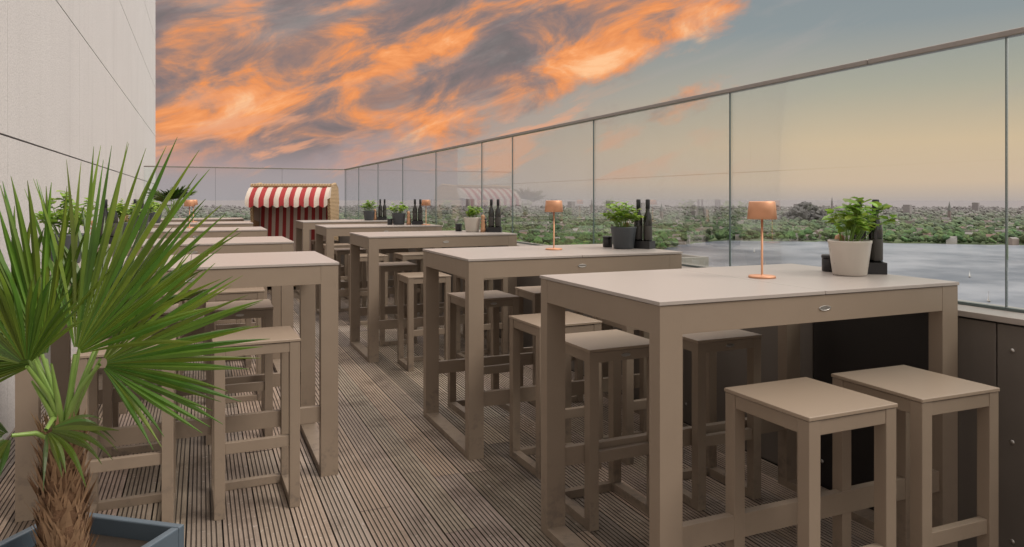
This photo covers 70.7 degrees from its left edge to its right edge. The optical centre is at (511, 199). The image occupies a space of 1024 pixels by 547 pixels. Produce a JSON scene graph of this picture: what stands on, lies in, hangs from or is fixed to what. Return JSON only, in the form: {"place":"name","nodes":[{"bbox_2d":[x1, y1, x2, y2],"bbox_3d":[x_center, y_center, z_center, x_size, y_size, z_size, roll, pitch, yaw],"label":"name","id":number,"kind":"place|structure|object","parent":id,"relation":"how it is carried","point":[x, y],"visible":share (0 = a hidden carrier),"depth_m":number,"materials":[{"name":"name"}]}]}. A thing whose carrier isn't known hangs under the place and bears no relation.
{"place":"outdoors","nodes":[
{"label":"outdoors","id":0,"kind":"place"},
{"bbox_2d":[0,264,873,546],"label":"wooden deck floor","id":1,"kind":"structure","parent":0,"point":[409,474],"depth_m":3.63,"materials":[{"name":"brown wood"}]},
{"bbox_2d":[74,336,175,522],"bbox_3d":[-1.709,1.039,3.222,0.376,0.782,0.376,0,0,-23],"label":"bar stool","id":2,"kind":"object","parent":1,"relation":"on","point":[165,457],"visible":0.44,"depth_m":3.12,"materials":[{"name":"laminate"}]},
{"bbox_2d":[0,138,265,546],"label":"fan palm","id":3,"kind":"object","parent":1,"relation":"on","point":[40,310],"visible":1,"depth_m":1.93,"materials":[{"name":"green plant"}]},
{"bbox_2d":[102,304,178,457],"bbox_3d":[-2.166,1.039,4.233,0.376,0.782,0.376,0,0,-23],"label":"bar stool","id":4,"kind":"object","parent":1,"relation":"on","point":[110,413],"visible":0.16,"depth_m":4.04,"materials":[{"name":"laminate"}]},
{"bbox_2d":[119,291,181,413],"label":"bar stool","id":5,"kind":"object","parent":1,"relation":"on","point":[123,409],"visible":0.03,"depth_m":4.82,"materials":[{"name":"laminate"}]},
{"bbox_2d":[146,185,197,217],"bbox_3d":[-6.171,0.578,13.084,0.894,1.703,1.089,0,0,-23],"label":"fan palm","id":6,"kind":"object","parent":1,"relation":"on","point":[161,196],"visible":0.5,"depth_m":12.88,"materials":[{"name":"green plant"}]},
{"bbox_2d":[15,251,338,521],"bbox_3d":[-1.723,0.879,3.874,1.418,1.102,0.888,0,0,-23],"label":"bar table","id":7,"kind":"object","parent":1,"relation":"on","point":[306,271],"visible":0.47,"depth_m":3.72,"materials":[{"name":"laminate"}]},
{"bbox_2d":[35,190,94,262],"bbox_3d":[-2.280,0.141,3.705,0.295,0.373,0.318,0,0,-21],"label":"potted herb","id":8,"kind":"object","parent":7,"relation":"on","point":[56,218],"visible":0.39,"depth_m":3.67,"materials":[{"name":"green plant"}]},
{"bbox_2d":[83,236,293,388],"bbox_3d":[-2.506,0.879,5.693,1.418,1.102,0.888,0,0,-23],"label":"bar table","id":9,"kind":"object","parent":1,"relation":"on","point":[282,300],"visible":0.34,"depth_m":5.56,"materials":[{"name":"laminate"}]},
{"bbox_2d":[90,199,117,243],"bbox_3d":[-2.996,0.165,5.329,0.211,0.326,0.117,0,0,7],"label":"condiment caddy","id":10,"kind":"object","parent":9,"relation":"on","point":[105,215],"visible":0.22,"depth_m":5.30,"materials":[{"name":"black paint"}]},
{"bbox_2d":[94,198,141,233],"bbox_3d":[-3.014,0.161,5.506,0.340,0.333,0.288,0,0,-15],"label":"potted herb","id":11,"kind":"object","parent":9,"relation":"on","point":[119,208],"visible":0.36,"depth_m":5.50,"materials":[{"name":"green plant"}]},
{"bbox_2d":[135,227,266,321],"bbox_3d":[-3.463,0.879,7.916,1.418,1.102,0.888,0,0,-23],"label":"bar table","id":12,"kind":"object","parent":1,"relation":"on","point":[213,232],"visible":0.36,"depth_m":7.68,"materials":[{"name":"laminate"}]},
{"bbox_2d":[124,199,145,229],"bbox_3d":[-3.951,0.165,7.568,0.211,0.326,0.117,0,0,-23],"label":"condiment caddy","id":13,"kind":"object","parent":12,"relation":"on","point":[134,201],"visible":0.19,"depth_m":7.55,"materials":[{"name":"black paint"}]},
{"bbox_2d":[131,199,157,226],"bbox_3d":[-3.997,0.161,7.811,0.307,0.332,0.315,0,0,20],"label":"potted herb","id":14,"kind":"object","parent":12,"relation":"on","point":[153,208],"visible":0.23,"depth_m":7.81,"materials":[{"name":"green plant"}]},
{"bbox_2d":[184,200,194,227],"bbox_3d":[-3.670,0.169,8.219,0.120,0.318,0.120,0,0,-23],"label":"copper table lamp","id":15,"kind":"object","parent":12,"relation":"on","point":[189,203],"visible":0.9,"depth_m":8.18,"materials":[{"name":"metal"}]},
{"bbox_2d":[161,218,243,221],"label":"bar table","id":16,"kind":"object","parent":1,"relation":"on","point":[206,220],"visible":0.2,"depth_m":11.87,"materials":[{"name":"laminate"}]},
{"bbox_2d":[153,221,252,227],"bbox_3d":[-4.373,0.879,10.028,1.418,1.102,0.888,0,0,-23],"label":"bar table","id":17,"kind":"object","parent":1,"relation":"on","point":[221,224],"visible":0.22,"depth_m":9.78,"materials":[{"name":"laminate"}]},
{"bbox_2d":[149,199,161,222],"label":"potted herb","id":18,"kind":"object","parent":17,"relation":"on","point":[153,213],"visible":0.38,"depth_m":9.82,"materials":[{"name":"green plant"}]},
{"bbox_2d":[216,319,239,323],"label":"bar stool","id":19,"kind":"object","parent":1,"relation":"on","point":[228,321],"visible":0.04,"depth_m":8.31,"materials":[{"name":"laminate"}]},
{"bbox_2d":[204,289,251,370],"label":"bar stool","id":20,"kind":"object","parent":1,"relation":"on","point":[248,322],"visible":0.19,"depth_m":6.11,"materials":[{"name":"laminate"}]},
{"bbox_2d":[208,287,264,403],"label":"bar stool","id":21,"kind":"object","parent":1,"relation":"on","point":[256,293],"visible":0.33,"depth_m":5.11,"materials":[{"name":"laminate"}]},
{"bbox_2d":[206,299,273,444],"bbox_3d":[-1.675,1.039,4.434,0.376,0.782,0.376,0,0,-22],"label":"bar stool","id":22,"kind":"object","parent":1,"relation":"on","point":[263,309],"visible":0.66,"depth_m":4.32,"materials":[{"name":"laminate"}]},
{"bbox_2d":[211,326,300,520],"bbox_3d":[-1.230,1.039,3.450,0.376,0.782,0.376,0,0,-24],"label":"bar stool","id":23,"kind":"object","parent":1,"relation":"on","point":[284,341],"visible":0.81,"depth_m":3.35,"materials":[{"name":"laminate"}]},
{"bbox_2d":[245,183,338,286],"bbox_3d":[-3.576,0.581,11.860,1.290,1.714,0.988,0,0,-2],"label":"covered beach chair","id":24,"kind":"object","parent":1,"relation":"on","point":[277,209],"visible":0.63,"depth_m":11.66,"materials":[{"name":"fabric"}]},
{"bbox_2d":[311,239,337,250],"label":"bar stool","id":25,"kind":"object","parent":1,"relation":"on","point":[313,244],"visible":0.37,"depth_m":11.29,"materials":[{"name":"laminate"}]},
{"bbox_2d":[323,243,349,299],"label":"bar stool","id":26,"kind":"object","parent":1,"relation":"on","point":[345,277],"visible":0.43,"depth_m":10.30,"materials":[{"name":"laminate"}]},
{"bbox_2d":[295,220,393,294],"bbox_3d":[-2.524,0.879,11.042,1.418,1.102,0.888,0,0,-23],"label":"bar table","id":27,"kind":"object","parent":1,"relation":"on","point":[305,225],"visible":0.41,"depth_m":10.70,"materials":[{"name":"laminate"}]},
{"bbox_2d":[361,199,377,219],"bbox_3d":[-2.207,0.167,11.114,0.278,0.321,0.248,0,0,42],"label":"potted herb","id":28,"kind":"object","parent":27,"relation":"on","point":[369,213],"visible":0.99,"depth_m":11.08,"materials":[{"name":"green plant"}]},
{"bbox_2d":[374,199,386,219],"bbox_3d":[-2.059,0.165,11.280,0.211,0.326,0.117,0,0,-3],"label":"condiment caddy","id":29,"kind":"object","parent":27,"relation":"on","point":[380,217],"visible":0.94,"depth_m":11.25,"materials":[{"name":"black glass"}]},
{"bbox_2d":[334,248,365,311],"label":"bar stool","id":30,"kind":"object","parent":1,"relation":"on","point":[338,252],"visible":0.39,"depth_m":9.28,"materials":[{"name":"laminate"}]},
{"bbox_2d":[348,253,387,324],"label":"bar stool","id":31,"kind":"object","parent":1,"relation":"on","point":[382,257],"visible":0.27,"depth_m":8.31,"materials":[{"name":"laminate"}]},
{"bbox_2d":[360,247,388,298],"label":"bar stool","id":32,"kind":"object","parent":1,"relation":"on","point":[366,268],"visible":0.09,"depth_m":10.49,"materials":[{"name":"laminate"}]},
{"bbox_2d":[315,223,441,313],"bbox_3d":[-1.693,0.879,9.114,1.418,1.102,0.888,0,0,-23],"label":"bar table","id":33,"kind":"object","parent":1,"relation":"on","point":[330,231],"visible":0.51,"depth_m":8.85,"materials":[{"name":"laminate"}]},
{"bbox_2d":[387,219,392,224],"bbox_3d":[-1.560,0.289,9.236,0.070,0.077,0.070,0,0,-23],"label":"black sugar jar","id":34,"kind":"object","parent":33,"relation":"on","point":[389,221],"visible":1,"depth_m":9.21,"materials":[{"name":"ceramic"}]},
{"bbox_2d":[387,202,407,224],"bbox_3d":[-1.431,0.181,9.262,0.325,0.293,0.286,0,0,-35],"label":"potted herb","id":35,"kind":"object","parent":33,"relation":"on","point":[399,218],"visible":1,"depth_m":9.21,"materials":[{"name":"green plant"}]},
{"bbox_2d":[406,199,422,224],"bbox_3d":[-1.246,0.165,9.268,0.211,0.326,0.117,0,0,-3],"label":"condiment caddy","id":36,"kind":"object","parent":33,"relation":"on","point":[420,218],"visible":0.97,"depth_m":9.23,"materials":[{"name":"black glass"}]},
{"bbox_2d":[421,200,430,224],"bbox_3d":[-1.090,0.169,9.155,0.120,0.318,0.120,0,0,-23],"label":"copper table lamp","id":37,"kind":"object","parent":33,"relation":"on","point":[425,203],"visible":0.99,"depth_m":9.11,"materials":[{"name":"metal"}]},
{"bbox_2d":[379,248,408,305],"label":"bar stool","id":38,"kind":"object","parent":1,"relation":"on","point":[396,250],"visible":0.21,"depth_m":9.46,"materials":[{"name":"laminate"}]},
{"bbox_2d":[379,261,417,345],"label":"bar stool","id":39,"kind":"object","parent":1,"relation":"on","point":[404,267],"visible":0.62,"depth_m":7.08,"materials":[{"name":"laminate"}]},
{"bbox_2d":[394,252,422,317],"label":"bar stool","id":40,"kind":"object","parent":1,"relation":"on","point":[404,256],"visible":0.43,"depth_m":8.70,"materials":[{"name":"laminate"}]},
{"bbox_2d":[397,272,450,370],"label":"bar stool","id":41,"kind":"object","parent":1,"relation":"on","point":[410,279],"visible":0.7,"depth_m":6.12,"materials":[{"name":"laminate"}]},
{"bbox_2d":[349,230,516,362],"bbox_3d":[-0.775,0.879,6.983,1.418,1.102,0.888,0,0,-23],"label":"bar table","id":42,"kind":"object","parent":1,"relation":"on","point":[373,243],"visible":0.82,"depth_m":6.63,"materials":[{"name":"laminate"}]},
{"bbox_2d":[455,224,461,230],"bbox_3d":[-0.546,0.289,7.386,0.070,0.077,0.070,0,0,-23],"label":"black sugar jar","id":43,"kind":"object","parent":42,"relation":"on","point":[458,227],"visible":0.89,"depth_m":7.36,"materials":[{"name":"paint"}]},
{"bbox_2d":[464,205,482,231],"bbox_3d":[-0.385,0.192,7.234,0.192,0.271,0.207,0,0,-12],"label":"potted herb","id":44,"kind":"object","parent":42,"relation":"on","point":[472,222],"visible":1,"depth_m":7.18,"materials":[{"name":"white ceramic"}]},
{"bbox_2d":[480,199,501,231],"bbox_3d":[-0.207,0.165,7.194,0.211,0.326,0.117,0,0,7],"label":"condiment caddy","id":45,"kind":"object","parent":42,"relation":"on","point":[492,228],"visible":0.99,"depth_m":7.16,"materials":[{"name":"black glass"}]},
{"bbox_2d":[439,274,464,338],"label":"bar stool","id":46,"kind":"object","parent":1,"relation":"on","point":[462,334],"visible":0.06,"depth_m":7.39,"materials":[{"name":"laminate"}]},
{"bbox_2d":[454,275,507,358],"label":"bar stool","id":47,"kind":"object","parent":1,"relation":"on","point":[503,325],"visible":0.31,"depth_m":6.46,"materials":[{"name":"laminate"}]},
{"bbox_2d":[447,290,519,418],"bbox_3d":[-0.198,1.039,4.896,0.376,0.782,0.376,0,0,-25],"label":"bar stool","id":48,"kind":"object","parent":1,"relation":"on","point":[494,300],"visible":0.61,"depth_m":4.95,"materials":[{"name":"laminate"}]},
{"bbox_2d":[515,286,582,405],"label":"bar stool","id":49,"kind":"object","parent":1,"relation":"on","point":[533,293],"visible":0.33,"depth_m":5.10,"materials":[{"name":"laminate"}]},
{"bbox_2d":[423,244,682,459],"bbox_3d":[0.237,0.879,4.632,1.418,1.102,0.888,0,0,-23],"label":"bar table","id":50,"kind":"object","parent":1,"relation":"on","point":[474,267],"visible":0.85,"depth_m":4.27,"materials":[{"name":"laminate"}]},
{"bbox_2d":[545,201,562,249],"bbox_3d":[0.271,0.169,4.679,0.120,0.318,0.120,0,0,-23],"label":"copper table lamp","id":51,"kind":"object","parent":50,"relation":"on","point":[553,206],"visible":1,"depth_m":4.64,"materials":[{"name":"metal"}]},
{"bbox_2d":[603,236,612,246],"bbox_3d":[0.653,0.289,4.930,0.070,0.077,0.070,0,0,-23],"label":"black sugar jar","id":52,"kind":"object","parent":50,"relation":"on","point":[607,241],"visible":0.96,"depth_m":4.90,"materials":[{"name":"glass"}]},
{"bbox_2d":[600,201,643,248],"bbox_3d":[0.727,0.169,4.773,0.290,0.318,0.264,0,0,16],"label":"potted herb","id":53,"kind":"object","parent":50,"relation":"on","point":[623,236],"visible":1,"depth_m":4.72,"materials":[{"name":"grey ceramic"}]},
{"bbox_2d":[626,199,654,248],"bbox_3d":[0.850,0.165,4.838,0.211,0.326,0.117,0,0,37],"label":"condiment caddy","id":54,"kind":"object","parent":50,"relation":"on","point":[643,237],"visible":0.55,"depth_m":4.78,"materials":[{"name":"black glass"}]},
{"bbox_2d":[509,311,601,478],"bbox_3d":[0.231,1.039,3.926,0.376,0.782,0.376,0,0,-25],"label":"bar stool","id":55,"kind":"object","parent":1,"relation":"on","point":[531,323],"visible":0.59,"depth_m":3.94,"materials":[{"name":"laminate"}]},
{"bbox_2d":[565,329,648,531],"bbox_3d":[0.426,1.039,3.346,0.376,0.782,0.376,0,0,-24],"label":"bar stool","id":56,"kind":"object","parent":1,"relation":"on","point":[592,350],"visible":0.67,"depth_m":3.21,"materials":[{"name":"laminate"}]},
{"bbox_2d":[592,316,648,464],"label":"bar stool","id":57,"kind":"object","parent":1,"relation":"on","point":[630,404],"visible":0.27,"depth_m":3.91,"materials":[{"name":"laminate"}]},
{"bbox_2d":[683,329,761,510],"bbox_3d":[0.948,1.039,3.550,0.376,0.782,0.376,0,0,-23],"label":"bar stool","id":58,"kind":"object","parent":1,"relation":"on","point":[704,347],"visible":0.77,"depth_m":3.42,"materials":[{"name":"laminate"}]},
{"bbox_2d":[540,264,958,546],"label":"bar table","id":59,"kind":"object","parent":1,"relation":"on","point":[666,309],"visible":0.94,"depth_m":2.73,"materials":[{"name":"laminate"}]},
{"bbox_2d":[747,201,776,278],"bbox_3d":[1.044,0.169,3.016,0.120,0.318,0.120,0,0,-23],"label":"copper table lamp","id":60,"kind":"object","parent":59,"relation":"on","point":[761,210],"visible":1,"depth_m":2.97,"materials":[{"name":"metal"}]},
{"bbox_2d":[821,254,831,271],"bbox_3d":[1.441,0.289,3.277,0.070,0.077,0.070,0,0,-23],"label":"black sugar jar","id":61,"kind":"object","parent":59,"relation":"on","point":[826,264],"visible":0.59,"depth_m":3.25,"materials":[{"name":"paint"}]},
{"bbox_2d":[822,197,896,276],"bbox_3d":[1.501,0.158,3.098,0.319,0.338,0.301,0,0,-23],"label":"potted herb","id":62,"kind":"object","parent":59,"relation":"on","point":[850,256],"visible":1,"depth_m":3.06,"materials":[{"name":"white ceramic"}]},
{"bbox_2d":[835,199,886,274],"bbox_3d":[1.540,0.165,3.214,0.211,0.326,0.117,0,0,15],"label":"condiment caddy","id":63,"kind":"object","parent":59,"relation":"on","point":[877,265],"visible":0.29,"depth_m":3.16,"materials":[{"name":"black paint"}]},
{"bbox_2d":[724,377,897,546],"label":"bar stool","id":64,"kind":"object","parent":1,"relation":"on","point":[809,411],"visible":1,"depth_m":2.29,"materials":[{"name":"laminate"}]},
{"bbox_2d":[831,365,999,546],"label":"bar stool","id":65,"kind":"object","parent":1,"relation":"on","point":[920,397],"visible":0.93,"depth_m":2.47,"materials":[{"name":"laminate"}]},
{"bbox_2d":[155,200,1023,249],"bbox_3d":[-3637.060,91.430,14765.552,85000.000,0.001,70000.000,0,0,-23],"label":"ground","id":66,"kind":"structure","parent":0,"point":[897,240],"depth_m":19171.45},
{"bbox_2d":[0,0,154,439],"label":"building wall","id":67,"kind":"structure","parent":66,"relation":"on","point":[77,81],"depth_m":6.50,"materials":[{"name":"paint"}]},
{"bbox_2d":[157,201,1023,248],"bbox_3d":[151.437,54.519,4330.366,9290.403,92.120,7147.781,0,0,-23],"label":"distant trees","id":68,"kind":"object","parent":66,"relation":"on","point":[780,226],"visible":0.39,"depth_m":2306.59,"materials":[{"name":"green plant"}]},
{"bbox_2d":[160,201,1023,205],"bbox_3d":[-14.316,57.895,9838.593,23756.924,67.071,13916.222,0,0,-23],"label":"distant hills","id":69,"kind":"structure","parent":66,"relation":"on","point":[1017,203],"depth_m":11962.30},
{"bbox_2d":[155,0,1023,200],"label":"sky","id":70,"kind":"structure","parent":0,"point":[324,84],"materials":[{"name":"orange"}]},
{"bbox_2d":[169,199,1023,245],"bbox_3d":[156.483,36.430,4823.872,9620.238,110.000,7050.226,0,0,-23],"label":"distant city buildings","id":71,"kind":"structure","parent":0,"point":[908,209],"depth_m":2660.65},
{"bbox_2d":[682,254,708,265],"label":"hotel wing","id":72,"kind":"structure","parent":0,"point":[695,260],"depth_m":66.20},
{"bbox_2d":[662,240,1023,307],"bbox_3d":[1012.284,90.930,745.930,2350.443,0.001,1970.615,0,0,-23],"label":"lake","id":73,"kind":"structure","parent":0,"point":[984,265],"depth_m":1086.46,"materials":[{"name":"liquid"}]},
{"bbox_3d":[-1.184,46.480,5.315,4.210,89.900,22.700,0,0,-23],"label":"hotel tower","id":74,"kind":"object","parent":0,"visible":0},
{"bbox_2d":[338,236,1023,546],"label":"panels","id":75,"kind":"object","parent":74,"relation":"on","point":[986,356],"visible":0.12,"depth_m":3.22,"materials":[{"name":"metal"}]},
{"bbox_2d":[244,219,1023,325],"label":"cap","id":76,"kind":"object","parent":75,"relation":"on","point":[997,315],"visible":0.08,"depth_m":2.88,"materials":[{"name":"metal"}]},
{"bbox_2d":[144,27,1023,312],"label":"glass railing","id":77,"kind":"object","parent":76,"relation":"on","point":[1006,35],"visible":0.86,"depth_m":4.05,"materials":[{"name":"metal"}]},
{"bbox_2d":[685,348,1014,543],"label":"bolts","id":78,"kind":"object","parent":75,"relation":"attached to","point":[1012,443],"visible":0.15,"depth_m":2.76,"materials":[{"name":"metal"}]}
]}

